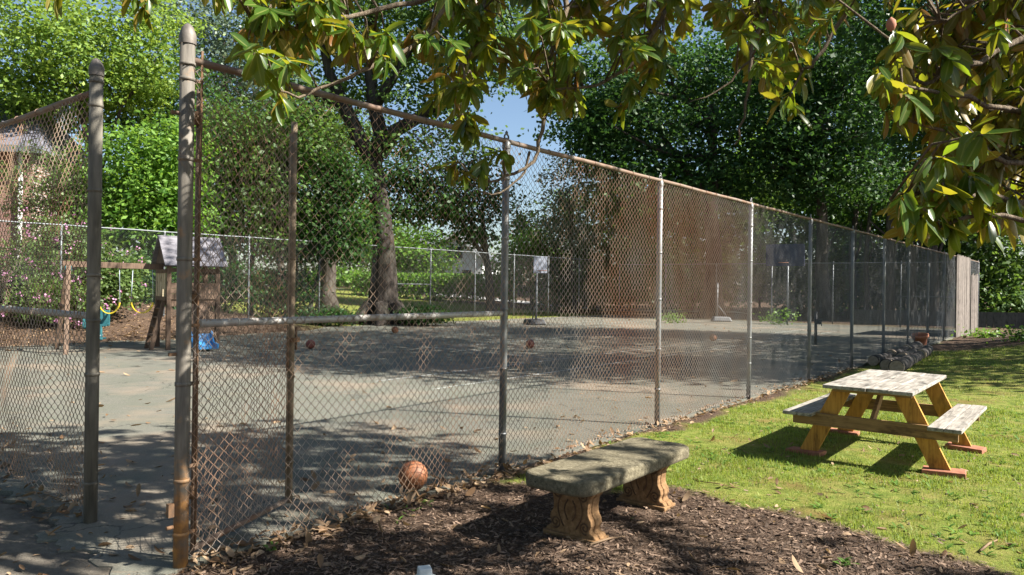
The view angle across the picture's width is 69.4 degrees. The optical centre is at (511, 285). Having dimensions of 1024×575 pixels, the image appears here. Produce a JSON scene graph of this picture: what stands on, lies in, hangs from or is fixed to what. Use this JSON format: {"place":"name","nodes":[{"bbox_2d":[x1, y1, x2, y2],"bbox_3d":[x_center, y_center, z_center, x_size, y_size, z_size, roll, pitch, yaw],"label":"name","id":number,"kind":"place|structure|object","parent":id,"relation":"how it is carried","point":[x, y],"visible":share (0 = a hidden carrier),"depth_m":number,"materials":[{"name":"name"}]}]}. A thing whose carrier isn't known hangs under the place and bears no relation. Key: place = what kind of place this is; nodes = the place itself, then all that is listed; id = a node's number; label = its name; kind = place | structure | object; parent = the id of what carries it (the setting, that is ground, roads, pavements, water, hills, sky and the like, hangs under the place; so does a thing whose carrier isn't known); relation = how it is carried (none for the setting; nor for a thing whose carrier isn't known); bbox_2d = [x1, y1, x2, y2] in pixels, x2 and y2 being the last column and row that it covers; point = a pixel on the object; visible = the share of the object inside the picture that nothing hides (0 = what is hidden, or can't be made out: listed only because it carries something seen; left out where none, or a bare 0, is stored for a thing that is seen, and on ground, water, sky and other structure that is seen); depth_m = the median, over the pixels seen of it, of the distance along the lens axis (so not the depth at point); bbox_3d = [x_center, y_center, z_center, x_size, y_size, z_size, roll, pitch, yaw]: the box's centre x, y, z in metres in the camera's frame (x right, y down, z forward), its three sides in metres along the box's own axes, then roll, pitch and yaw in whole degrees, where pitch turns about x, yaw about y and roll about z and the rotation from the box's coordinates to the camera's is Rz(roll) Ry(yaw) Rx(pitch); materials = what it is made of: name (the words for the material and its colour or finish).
{"place":"outdoors","nodes":[
{"label":"outdoors","id":0,"kind":"place"},
{"bbox_2d":[268,286,746,313],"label":"road","id":1,"kind":"structure","parent":0,"point":[528,302],"depth_m":49.83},
{"bbox_2d":[0,281,1023,574],"bbox_3d":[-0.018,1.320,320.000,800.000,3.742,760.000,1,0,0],"label":"ground","id":2,"kind":"structure","parent":0,"point":[26,549],"depth_m":5.82,"materials":[{"name":"plant"}]},
{"bbox_2d":[0,228,79,303],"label":"flowering shrub","id":3,"kind":"object","parent":2,"relation":"on","point":[22,273],"visible":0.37,"depth_m":21.91,"materials":[{"name":"green plant"}]},
{"bbox_2d":[0,58,104,523],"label":"chain link fence","id":4,"kind":"object","parent":2,"relation":"on","point":[94,149],"visible":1,"depth_m":5.47,"materials":[{"name":"metal"}]},
{"bbox_2d":[0,101,105,284],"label":"brick house","id":5,"kind":"structure","parent":2,"relation":"on","point":[4,117],"depth_m":31.10,"materials":[{"name":"brick"}]},
{"bbox_2d":[1,273,121,327],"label":"flowering shrub","id":6,"kind":"object","parent":2,"relation":"on","point":[58,300],"visible":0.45,"depth_m":20.62,"materials":[{"name":"green plant"}]},
{"bbox_2d":[6,207,116,272],"bbox_3d":[-14.743,-1.014,23.861,3.620,2.884,3.528,1,0,-29],"label":"flowering shrub","id":7,"kind":"object","parent":2,"relation":"on","point":[67,236],"visible":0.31,"depth_m":23.55,"materials":[{"name":"green plant"}]},
{"bbox_2d":[0,135,127,233],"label":"leafy shrub","id":8,"kind":"object","parent":2,"relation":"on","point":[51,191],"visible":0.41,"depth_m":24.97,"materials":[{"name":"green plant"}]},
{"bbox_2d":[16,85,135,245],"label":"woodland tree","id":9,"kind":"object","parent":2,"relation":"on","point":[103,144],"visible":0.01,"depth_m":59.68,"materials":[{"name":"green plant"}]},
{"bbox_2d":[45,239,155,314],"bbox_3d":[-12.411,-0.020,22.774,3.480,2.819,3.282,1,0,0],"label":"flowering shrub","id":10,"kind":"object","parent":2,"relation":"on","point":[110,277],"visible":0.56,"depth_m":22.32,"materials":[{"name":"green plant"}]},
{"bbox_2d":[0,0,224,261],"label":"leafy tree","id":11,"kind":"object","parent":2,"relation":"on","point":[69,75],"visible":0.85,"depth_m":32.13,"materials":[{"name":"green plant"}]},
{"bbox_2d":[18,105,251,270],"bbox_3d":[-13.272,-2.879,26.615,7.573,7.021,5.765,1,0,0],"label":"bright shrub","id":12,"kind":"object","parent":2,"relation":"on","point":[154,169],"visible":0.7,"depth_m":25.75,"materials":[{"name":"green plant"}]},
{"bbox_2d":[116,247,192,309],"bbox_3d":[-12.588,-0.155,25.615,3.267,2.564,3.058,1,0,0],"label":"leafy shrub","id":13,"kind":"object","parent":2,"relation":"on","point":[173,280],"visible":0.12,"depth_m":25.12,"materials":[{"name":"green plant"}]},
{"bbox_2d":[64,42,252,260],"bbox_3d":[-17.630,-5.293,36.897,10.988,13.011,7.415,1,0,0],"label":"leafy tree","id":14,"kind":"object","parent":2,"relation":"on","point":[137,119],"visible":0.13,"depth_m":36.30,"materials":[{"name":"green plant"}]},
{"bbox_2d":[102,247,245,282],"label":"woodland tree","id":15,"kind":"object","parent":2,"relation":"on","point":[146,261],"visible":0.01,"depth_m":56.40,"materials":[{"name":"green plant"}]},
{"bbox_2d":[116,77,292,239],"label":"woodland tree","id":16,"kind":"object","parent":2,"relation":"on","point":[215,135],"depth_m":60.77,"materials":[{"name":"green plant"}]},
{"bbox_2d":[112,0,324,299],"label":"leafy tree","id":17,"kind":"object","parent":2,"relation":"on","point":[215,46],"visible":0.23,"depth_m":41.12,"materials":[{"name":"green plant"}]},
{"bbox_2d":[192,237,277,313],"bbox_3d":[-10.663,-0.258,27.501,3.840,3.071,3.722,1,0,43],"label":"leafy shrub","id":18,"kind":"object","parent":2,"relation":"on","point":[239,277],"visible":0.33,"depth_m":27.24,"materials":[{"name":"green plant"}]},
{"bbox_2d":[156,85,365,315],"bbox_3d":[-9.977,-3.195,28.951,8.180,9.437,5.701,1,0,0],"label":"leafy tree","id":19,"kind":"object","parent":2,"relation":"on","point":[310,140],"visible":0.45,"depth_m":28.28,"materials":[{"name":"green plant"}]},
{"bbox_2d":[206,37,366,282],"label":"woodland tree","id":20,"kind":"object","parent":2,"relation":"on","point":[285,113],"visible":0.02,"depth_m":65.69,"materials":[{"name":"green plant"}]},
{"bbox_2d":[245,252,333,316],"bbox_3d":[-8.821,0.157,29.160,4.051,3.162,3.161,1,0,-19],"label":"leafy shrub","id":21,"kind":"object","parent":2,"relation":"on","point":[304,293],"visible":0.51,"depth_m":28.93,"materials":[{"name":"green plant"}]},
{"bbox_2d":[228,98,356,280],"bbox_3d":[-9.421,-3.287,32.905,6.316,10.251,4.853,1,0,0],"label":"tree","id":22,"kind":"object","parent":2,"relation":"on","point":[338,147],"visible":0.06,"depth_m":32.66,"materials":[{"name":"green plant"}]},
{"bbox_2d":[0,220,603,321],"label":"chain link fence","id":23,"kind":"object","parent":2,"relation":"on","point":[248,247],"visible":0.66,"depth_m":29.45,"materials":[{"name":"metal"}]},
{"bbox_2d":[242,261,371,286],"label":"woodland tree","id":24,"kind":"object","parent":2,"relation":"on","point":[343,270],"visible":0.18,"depth_m":69.43,"materials":[{"name":"green plant"}]},
{"bbox_2d":[274,303,363,326],"bbox_3d":[-7.650,1.303,29.640,3.703,1.183,3.360,1,0,0],"label":"leafy shrub","id":25,"kind":"object","parent":2,"relation":"on","point":[333,310],"visible":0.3,"depth_m":29.07,"materials":[{"name":"green plant"}]},
{"bbox_2d":[247,183,403,270],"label":"woodland tree","id":26,"kind":"object","parent":2,"relation":"on","point":[271,256],"depth_m":69.75,"materials":[{"name":"green plant"}]},
{"bbox_2d":[259,144,410,313],"bbox_3d":[-7.196,-1.872,29.426,5.802,7.515,4.818,1,0,-20],"label":"understory tree","id":27,"kind":"object","parent":2,"relation":"on","point":[335,217],"visible":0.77,"depth_m":28.97,"materials":[{"name":"green plant"}]},
{"bbox_2d":[299,84,395,309],"bbox_3d":[-9.847,-4.554,39.958,8.256,12.276,6.365,1,0,0],"label":"slender tree","id":28,"kind":"object","parent":2,"relation":"on","point":[331,273],"visible":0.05,"depth_m":39.60,"materials":[{"name":"green plant"}]},
{"bbox_2d":[313,207,419,269],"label":"woodland tree","id":29,"kind":"object","parent":2,"relation":"on","point":[404,238],"visible":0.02,"depth_m":74.00,"materials":[{"name":"green plant"}]},
{"bbox_2d":[226,0,562,325],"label":"oak tree","id":30,"kind":"object","parent":2,"relation":"on","point":[370,92],"visible":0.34,"depth_m":31.19,"materials":[{"name":"green plant"}]},
{"bbox_2d":[354,220,471,280],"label":"bright shrub","id":31,"kind":"object","parent":2,"relation":"on","point":[409,244],"visible":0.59,"depth_m":57.30,"materials":[{"name":"green plant"}]},
{"bbox_2d":[388,302,462,325],"bbox_3d":[-3.561,1.352,30.392,3.175,1.322,2.878,1,0,0],"label":"leafy shrub","id":32,"kind":"object","parent":2,"relation":"on","point":[424,321],"visible":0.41,"depth_m":30.14,"materials":[{"name":"green plant"}]},
{"bbox_2d":[416,565,434,574],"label":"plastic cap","id":33,"kind":"object","parent":2,"relation":"on","point":[424,570],"visible":1,"depth_m":4.20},
{"bbox_2d":[350,271,516,302],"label":"hedge","id":34,"kind":"object","parent":2,"relation":"on","point":[425,276],"visible":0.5,"depth_m":51.52,"materials":[{"name":"green plant"}]},
{"bbox_2d":[363,142,529,310],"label":"drooping tree","id":35,"kind":"object","parent":2,"relation":"on","point":[424,199],"visible":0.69,"depth_m":43.36,"materials":[{"name":"green plant"}]},
{"bbox_2d":[397,234,497,282],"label":"white house","id":36,"kind":"structure","parent":2,"relation":"on","point":[469,264],"depth_m":73.84,"materials":[{"name":"paint"}]},
{"bbox_2d":[0,315,970,574],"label":"court","id":37,"kind":"object","parent":2,"relation":"on","point":[140,527],"visible":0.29,"depth_m":10.07,"materials":[{"name":"concrete"}]},
{"bbox_2d":[54,235,227,354],"bbox_3d":[-9.020,0.199,18.247,3.610,2.925,2.400,1,0,-38],"label":"swing set","id":38,"kind":"object","parent":37,"relation":"on","point":[165,253],"visible":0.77,"depth_m":18.48,"materials":[{"name":"brown wood"}]},
{"bbox_2d":[82,310,109,339],"bbox_3d":[-9.958,0.511,17.750,0.340,1.660,1.210,1,0,-15],"label":"glider swing","id":39,"kind":"object","parent":38,"relation":"hanging from","point":[105,319],"visible":0.3,"depth_m":18.28,"materials":[{"name":"teal plastic"}]},
{"bbox_2d":[398,461,427,490],"bbox_3d":[-0.822,1.583,6.152,0.244,0.248,0.248,1,0,0],"label":"basketball","id":40,"kind":"object","parent":37,"relation":"on","point":[407,472],"visible":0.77,"depth_m":6.07,"materials":[{"name":"orange rubber"}]},
{"bbox_2d":[129,320,836,388],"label":"court lines","id":41,"kind":"object","parent":37,"relation":"on","point":[529,356],"visible":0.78,"depth_m":20.08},
{"bbox_2d":[523,256,546,324],"bbox_3d":[1.104,0.245,32.392,0.774,2.980,1.792,1,0,-15],"label":"basketball hoop","id":42,"kind":"object","parent":37,"relation":"on","point":[541,262],"visible":0.88,"depth_m":32.05,"materials":[{"name":"metal"}]},
{"bbox_2d":[711,283,731,321],"bbox_3d":[10.744,0.860,38.000,0.962,1.980,0.576,1,0,0],"label":"pole stand","id":43,"kind":"object","parent":37,"relation":"on","point":[717,318],"visible":0.56,"depth_m":37.75,"materials":[{"name":"grey plastic"}]},
{"bbox_2d":[766,244,804,323],"bbox_3d":[13.108,-0.035,35.574,1.544,3.875,0.972,1,0,3],"label":"basketball hoop","id":44,"kind":"object","parent":37,"relation":"on","point":[780,247],"visible":0.72,"depth_m":35.62,"materials":[{"name":"metal"}]},
{"bbox_2d":[619,261,973,325],"bbox_3d":[13.618,0.385,38.833,18.360,3.250,0.085,1,0,39],"label":"chain link fence","id":45,"kind":"object","parent":37,"relation":"on","point":[772,271],"visible":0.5,"depth_m":38.80,"materials":[{"name":"metal"}]},
{"bbox_2d":[0,300,1023,574],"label":"leaf litter","id":46,"kind":"object","parent":2,"relation":"on","point":[322,526],"visible":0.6,"depth_m":5.75,"materials":[{"name":"brown plant"}]},
{"bbox_2d":[477,223,575,308],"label":"round tree","id":47,"kind":"object","parent":2,"relation":"on","point":[526,245],"visible":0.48,"depth_m":49.28,"materials":[{"name":"green plant"}]},
{"bbox_2d":[492,193,566,295],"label":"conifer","id":48,"kind":"object","parent":2,"relation":"on","point":[514,223],"visible":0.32,"depth_m":59.64,"materials":[{"name":"green plant"}]},
{"bbox_2d":[45,0,1023,259],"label":"magnolia tree","id":49,"kind":"object","parent":2,"relation":"on","point":[939,76],"visible":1,"depth_m":3.64,"materials":[{"name":"green plant"}]},
{"bbox_2d":[165,23,979,568],"bbox_3d":[9.416,0.268,18.742,0.104,3.368,36.729,1,0,39],"label":"chain link fence","id":50,"kind":"object","parent":2,"relation":"on","point":[177,509],"visible":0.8,"depth_m":6.80,"materials":[{"name":"metal"}]},
{"bbox_2d":[189,89,299,551],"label":"chain link gate","id":51,"kind":"structure","parent":50,"relation":"attached to","point":[290,299],"depth_m":5.16,"materials":[{"name":"metal"}]},
{"bbox_2d":[529,149,616,312],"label":"sparse tree","id":52,"kind":"object","parent":2,"relation":"on","point":[568,226],"visible":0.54,"depth_m":46.81,"materials":[{"name":"green plant"}]},
{"bbox_2d":[128,426,1020,574],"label":"bark chips","id":53,"kind":"object","parent":2,"relation":"on","point":[650,570],"visible":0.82,"depth_m":4.84,"materials":[{"name":"wood"}]},
{"bbox_2d":[511,185,650,311],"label":"thicket shrub","id":54,"kind":"object","parent":2,"relation":"on","point":[563,297],"visible":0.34,"depth_m":49.06,"materials":[{"name":"green plant"}]},
{"bbox_2d":[589,536,624,544],"bbox_3d":[0.643,1.712,4.978,0.333,0.025,0.018,1,0,-39],"label":"stick","id":55,"kind":"object","parent":2,"relation":"on","point":[600,541],"visible":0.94,"depth_m":4.95,"materials":[{"name":"wood"}]},
{"bbox_2d":[526,437,688,544],"bbox_3d":[0.754,1.514,5.499,0.547,0.484,1.604,1,0,39],"label":"stone bench","id":56,"kind":"object","parent":2,"relation":"on","point":[577,485],"visible":0.98,"depth_m":5.16,"materials":[{"name":"stone"}]},
{"bbox_2d":[517,30,729,301],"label":"woodland tree","id":57,"kind":"object","parent":2,"relation":"on","point":[597,67],"visible":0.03,"depth_m":57.27,"materials":[{"name":"green plant"}]},
{"bbox_2d":[551,163,703,311],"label":"thicket shrub","id":58,"kind":"object","parent":2,"relation":"on","point":[629,249],"visible":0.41,"depth_m":47.70,"materials":[{"name":"green plant"}]},
{"bbox_2d":[262,404,1023,567],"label":"weeds","id":59,"kind":"object","parent":2,"relation":"on","point":[857,508],"visible":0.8,"depth_m":6.12,"materials":[{"name":"green plant"}]},
{"bbox_2d":[573,138,721,293],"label":"woodland tree","id":60,"kind":"object","parent":2,"relation":"on","point":[649,227],"visible":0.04,"depth_m":60.84,"materials":[{"name":"green plant"}]},
{"bbox_2d":[655,309,688,322],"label":"leafy weed","id":61,"kind":"object","parent":2,"relation":"on","point":[672,318],"visible":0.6,"depth_m":35.71,"materials":[{"name":"green plant"}]},
{"bbox_2d":[528,8,817,317],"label":"broad tree","id":62,"kind":"object","parent":2,"relation":"on","point":[590,125],"visible":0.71,"depth_m":42.20,"materials":[{"name":"green plant"}]},
{"bbox_2d":[631,165,772,310],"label":"thicket shrub","id":63,"kind":"object","parent":2,"relation":"on","point":[691,266],"visible":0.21,"depth_m":48.83,"materials":[{"name":"green plant"}]},
{"bbox_2d":[656,77,808,293],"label":"woodland tree","id":64,"kind":"object","parent":2,"relation":"on","point":[727,188],"visible":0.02,"depth_m":62.91,"materials":[{"name":"green plant"}]},
{"bbox_2d":[661,0,837,298],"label":"woodland tree","id":65,"kind":"object","parent":2,"relation":"on","point":[739,90],"visible":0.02,"depth_m":59.10,"materials":[{"name":"green plant"}]},
{"bbox_2d":[683,162,834,310],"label":"thicket shrub","id":66,"kind":"object","parent":2,"relation":"on","point":[742,224],"visible":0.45,"depth_m":46.95,"materials":[{"name":"green plant"}]},
{"bbox_2d":[753,307,800,324],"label":"leafy weed","id":67,"kind":"object","parent":2,"relation":"on","point":[773,317],"visible":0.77,"depth_m":35.96,"materials":[{"name":"green plant"}]},
{"bbox_2d":[693,114,877,307],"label":"sunlit tree","id":68,"kind":"object","parent":2,"relation":"on","point":[764,176],"visible":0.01,"depth_m":49.78,"materials":[{"name":"green plant"}]},
{"bbox_2d":[785,446,826,455],"bbox_3d":[3.077,1.743,7.746,0.359,0.050,0.200,-1,-3,44],"label":"paver","id":69,"kind":"object","parent":2,"relation":"on","point":[811,452],"visible":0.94,"depth_m":7.67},
{"bbox_2d":[701,0,919,27],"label":"shade tree","id":70,"kind":"object","parent":2,"relation":"on","point":[709,23],"visible":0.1,"depth_m":21.67,"materials":[{"name":"green plant"}]},
{"bbox_2d":[746,163,885,313],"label":"thicket shrub","id":71,"kind":"object","parent":2,"relation":"on","point":[813,246],"visible":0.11,"depth_m":46.18,"materials":[{"name":"green plant"}]},
{"bbox_2d":[730,56,908,283],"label":"woodland tree","id":72,"kind":"object","parent":2,"relation":"on","point":[831,191],"depth_m":59.10,"materials":[{"name":"green plant"}]},
{"bbox_2d":[698,0,941,319],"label":"broad tree","id":73,"kind":"object","parent":2,"relation":"on","point":[806,159],"visible":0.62,"depth_m":40.10,"materials":[{"name":"green plant"}]},
{"bbox_2d":[829,427,859,435],"bbox_3d":[3.950,1.755,8.840,0.359,0.050,0.200,3,0,33],"label":"paver","id":74,"kind":"object","parent":2,"relation":"on","point":[833,430],"visible":0.45,"depth_m":8.76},
{"bbox_2d":[848,205,861,318],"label":"bare trunk","id":75,"kind":"object","parent":2,"relation":"on","point":[854,219],"visible":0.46,"depth_m":41.65,"materials":[{"name":"grey plant"}]},
{"bbox_2d":[856,204,873,309],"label":"bare trunk","id":76,"kind":"object","parent":2,"relation":"on","point":[868,228],"visible":0.51,"depth_m":40.87,"materials":[{"name":"grey plant"}]},
{"bbox_2d":[709,0,1023,111],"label":"shade tree","id":77,"kind":"object","parent":2,"relation":"on","point":[829,29],"visible":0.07,"depth_m":26.38,"materials":[{"name":"green plant"}]},
{"bbox_2d":[793,165,949,315],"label":"thicket shrub","id":78,"kind":"object","parent":2,"relation":"on","point":[877,221],"visible":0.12,"depth_m":43.48,"materials":[{"name":"green plant"}]},
{"bbox_2d":[868,352,894,365],"bbox_3d":[8.757,1.737,17.536,0.251,0.252,1.767,1,0,38],"label":"log","id":79,"kind":"object","parent":2,"relation":"on","point":[874,360],"visible":0.77,"depth_m":16.90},
{"bbox_2d":[867,202,897,309],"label":"bare trunk","id":80,"kind":"object","parent":2,"relation":"on","point":[888,228],"visible":0.4,"depth_m":40.01,"materials":[{"name":"grey plant"}]},
{"bbox_2d":[783,369,986,470],"bbox_3d":[4.012,1.367,7.901,1.600,0.729,1.962,1,0,39],"label":"picnic table","id":81,"kind":"object","parent":2,"relation":"on","point":[822,417],"visible":1,"depth_m":7.54,"materials":[{"name":"yellow wood"}]},
{"bbox_2d":[879,355,902,370],"bbox_3d":[8.460,1.711,16.400,0.279,0.281,1.819,1,0,36],"label":"log","id":82,"kind":"object","parent":2,"relation":"on","point":[883,364],"visible":0.52,"depth_m":15.71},
{"bbox_2d":[788,1,999,197],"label":"woodland tree","id":83,"kind":"object","parent":2,"relation":"on","point":[860,99],"visible":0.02,"depth_m":55.36,"materials":[{"name":"green plant"}]},
{"bbox_2d":[886,346,908,354],"bbox_3d":[9.923,1.744,19.033,0.276,0.272,1.769,1,0,38],"label":"log","id":84,"kind":"object","parent":2,"relation":"on","point":[895,351],"visible":0.45,"depth_m":18.84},
{"bbox_2d":[832,113,964,243],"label":"woodland tree","id":85,"kind":"object","parent":2,"relation":"on","point":[882,157],"visible":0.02,"depth_m":57.24,"materials":[{"name":"green plant"}]},
{"bbox_2d":[888,355,914,370],"bbox_3d":[8.438,1.688,15.981,0.300,0.302,1.914,1,0,35],"label":"log","id":86,"kind":"object","parent":2,"relation":"on","point":[904,362],"visible":0.9,"depth_m":15.28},
{"bbox_2d":[895,348,916,355],"bbox_3d":[9.606,1.720,17.979,0.303,0.298,1.820,1,0,36],"label":"log","id":87,"kind":"object","parent":2,"relation":"on","point":[910,351],"visible":0.38,"depth_m":17.74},
{"bbox_2d":[901,341,922,348],"bbox_3d":[11.088,1.744,20.529,0.301,0.298,1.768,1,0,38],"label":"log","id":88,"kind":"object","parent":2,"relation":"on","point":[916,344],"visible":0.42,"depth_m":20.45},
{"bbox_2d":[910,240,921,310],"bbox_3d":[21.144,-0.636,39.315,1.307,7.720,0.491,1,0,0],"label":"bare trunk","id":89,"kind":"object","parent":2,"relation":"on","point":[912,256],"visible":0.23,"depth_m":39.23,"materials":[{"name":"grey plant"}]},
{"bbox_2d":[911,351,923,364],"bbox_3d":[9.611,1.734,17.664,0.251,0.249,1.914,1,0,35],"label":"log","id":90,"kind":"object","parent":2,"relation":"on","point":[918,356],"visible":0.59,"depth_m":17.54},
{"bbox_2d":[913,332,928,344],"bbox_3d":[12.170,1.679,22.053,0.480,0.440,0.475,-9,8,0],"label":"flower pot","id":91,"kind":"object","parent":2,"relation":"on","point":[921,337],"visible":0.43,"depth_m":21.89,"materials":[{"name":"ceramic"}]},
{"bbox_2d":[819,0,1023,188],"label":"broad tree","id":92,"kind":"object","parent":2,"relation":"on","point":[863,40],"visible":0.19,"depth_m":25.11,"materials":[{"name":"green plant"}]},
{"bbox_2d":[917,344,932,358],"bbox_3d":[10.785,1.744,19.348,0.276,0.274,1.914,1,0,35],"label":"log","id":93,"kind":"object","parent":2,"relation":"on","point":[927,350],"visible":0.73,"depth_m":19.02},
{"bbox_2d":[846,161,1014,310],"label":"thicket shrub","id":94,"kind":"object","parent":2,"relation":"on","point":[906,259],"visible":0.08,"depth_m":41.00,"materials":[{"name":"green plant"}]},
{"bbox_2d":[929,220,943,310],"bbox_3d":[22.000,-0.627,38.559,0.906,7.728,0.570,1,0,-34],"label":"bare trunk","id":95,"kind":"object","parent":2,"relation":"on","point":[935,247],"visible":0.17,"depth_m":38.41,"materials":[{"name":"grey plant"}]},
{"bbox_2d":[854,310,1023,328],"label":"board fence","id":96,"kind":"object","parent":2,"relation":"on","point":[996,319],"visible":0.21,"depth_m":35.59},
{"bbox_2d":[862,162,1023,312],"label":"dense tree","id":97,"kind":"object","parent":2,"relation":"on","point":[1003,270],"visible":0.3,"depth_m":38.73,"materials":[{"name":"green plant"}]},
{"bbox_2d":[921,465,965,478],"bbox_3d":[4.062,1.757,6.960,0.359,0.050,0.200,-1,0,33],"label":"paver","id":98,"kind":"object","parent":2,"relation":"on","point":[960,473],"visible":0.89,"depth_m":6.90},
{"bbox_2d":[954,255,970,336],"bbox_3d":[17.715,0.405,29.086,0.079,3.124,3.600,1,0,39],"label":"wooden screen","id":99,"kind":"object","parent":2,"relation":"on","point":[963,273],"visible":0.9,"depth_m":28.87,"materials":[{"name":"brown wood"}]},
{"bbox_2d":[944,442,986,453],"bbox_3d":[4.935,1.769,8.054,0.359,0.050,0.200,3,3,44],"label":"paver","id":100,"kind":"object","parent":2,"relation":"on","point":[972,448],"visible":0.89,"depth_m":7.99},
{"bbox_2d":[970,273,977,332],"bbox_3d":[19.596,0.745,31.404,0.079,2.498,1.950,1,0,39],"label":"wooden screen","id":101,"kind":"object","parent":2,"relation":"on","point":[974,305],"visible":0.88,"depth_m":31.26,"materials":[{"name":"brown wood"}]},
{"bbox_2d":[951,324,1003,337],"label":"leafy weed","id":102,"kind":"object","parent":2,"relation":"on","point":[984,334],"visible":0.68,"depth_m":26.95,"materials":[{"name":"green plant"}]},
{"bbox_2d":[986,324,1023,343],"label":"leafy weed","id":103,"kind":"object","parent":2,"relation":"on","point":[1017,336],"visible":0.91,"depth_m":22.77,"materials":[{"name":"green plant"}]},
{"bbox_2d":[0,0,1023,288],"label":"sky","id":104,"kind":"structure","parent":0,"point":[513,114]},
{"bbox_2d":[506,345,1023,574],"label":"grass","id":105,"kind":"structure","parent":0,"point":[891,417],"depth_m":7.18,"materials":[{"name":"plant"}]},
{"bbox_2d":[814,312,821,344],"bbox_3d":[9.517,1.343,22.953,0.214,1.020,0.262,1,0,0],"label":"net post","id":106,"kind":"object","parent":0,"point":[817,321],"visible":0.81,"depth_m":22.99,"materials":[{"name":"black metal"}]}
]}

